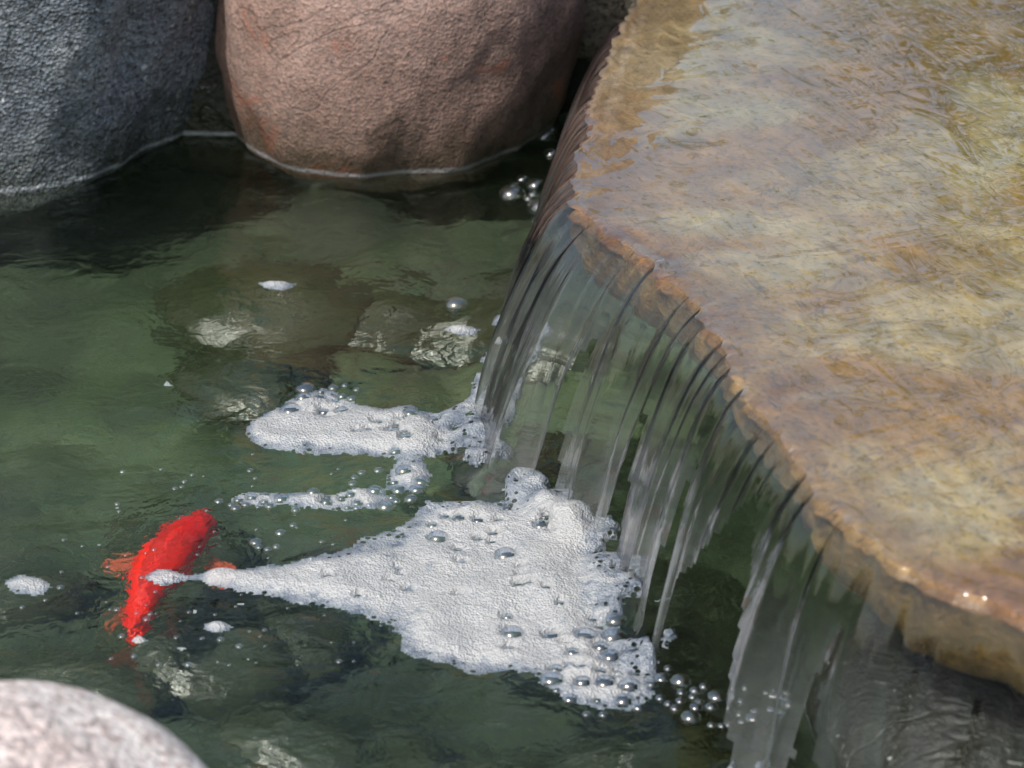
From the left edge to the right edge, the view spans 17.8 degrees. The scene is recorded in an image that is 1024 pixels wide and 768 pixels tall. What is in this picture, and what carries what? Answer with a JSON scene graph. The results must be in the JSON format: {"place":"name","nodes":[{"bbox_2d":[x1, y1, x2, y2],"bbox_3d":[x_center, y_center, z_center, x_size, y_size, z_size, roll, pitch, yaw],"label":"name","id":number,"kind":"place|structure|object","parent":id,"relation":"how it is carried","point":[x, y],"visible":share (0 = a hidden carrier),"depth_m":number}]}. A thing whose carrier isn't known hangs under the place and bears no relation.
{"place":"outdoors","nodes":[
{"label":"outdoors","id":0,"kind":"place"},
{"bbox_2d":[0,103,818,767],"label":"pond water","id":1,"kind":"structure","parent":0,"point":[130,289],"depth_m":1.52},
{"bbox_2d":[0,680,206,767],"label":"rock","id":2,"kind":"object","parent":1,"relation":"on","point":[47,725],"visible":1,"depth_m":1.03},
{"bbox_2d":[6,281,735,767],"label":"foam","id":3,"kind":"object","parent":1,"relation":"on","point":[434,615],"visible":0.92,"depth_m":1.43},
{"bbox_2d":[21,112,726,725],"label":"bubbles","id":4,"kind":"object","parent":1,"relation":"on","point":[473,518],"visible":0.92,"depth_m":1.46},
{"bbox_2d":[472,24,1023,767],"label":"waterfall","id":5,"kind":"object","parent":1,"relation":"on","point":[822,576],"visible":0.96,"depth_m":1.33},
{"bbox_2d":[564,58,590,102],"bbox_3d":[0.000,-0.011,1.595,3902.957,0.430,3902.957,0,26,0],"label":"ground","id":6,"kind":"structure","parent":0,"point":[580,69],"depth_m":1.94},
{"bbox_2d":[0,0,213,195],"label":"grey rock","id":7,"kind":"object","parent":6,"relation":"on","point":[90,90],"visible":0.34,"depth_m":1.81},
{"bbox_2d":[181,0,237,137],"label":"cave rock","id":8,"kind":"object","parent":6,"relation":"on","point":[209,115],"visible":0.05,"depth_m":1.88},
{"bbox_2d":[215,0,585,179],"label":"granite rock","id":9,"kind":"object","parent":6,"relation":"on","point":[366,89],"visible":0.67,"depth_m":1.81},
{"bbox_2d":[577,0,636,60],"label":"rock","id":10,"kind":"object","parent":6,"relation":"on","point":[603,18],"visible":0.04,"depth_m":1.92},
{"bbox_2d":[805,628,982,767],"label":"waterfall","id":11,"kind":"structure","parent":6,"relation":"on","point":[896,754],"depth_m":1.25},
{"bbox_3d":[0.490,-0.257,1.934,0.931,0.049,1.757,0,26,0],"label":"slab","id":12,"kind":"object","parent":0,"visible":0},
{"bbox_2d":[566,0,1023,617],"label":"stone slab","id":13,"kind":"structure","parent":12,"relation":"on","point":[812,210],"depth_m":1.49}
]}

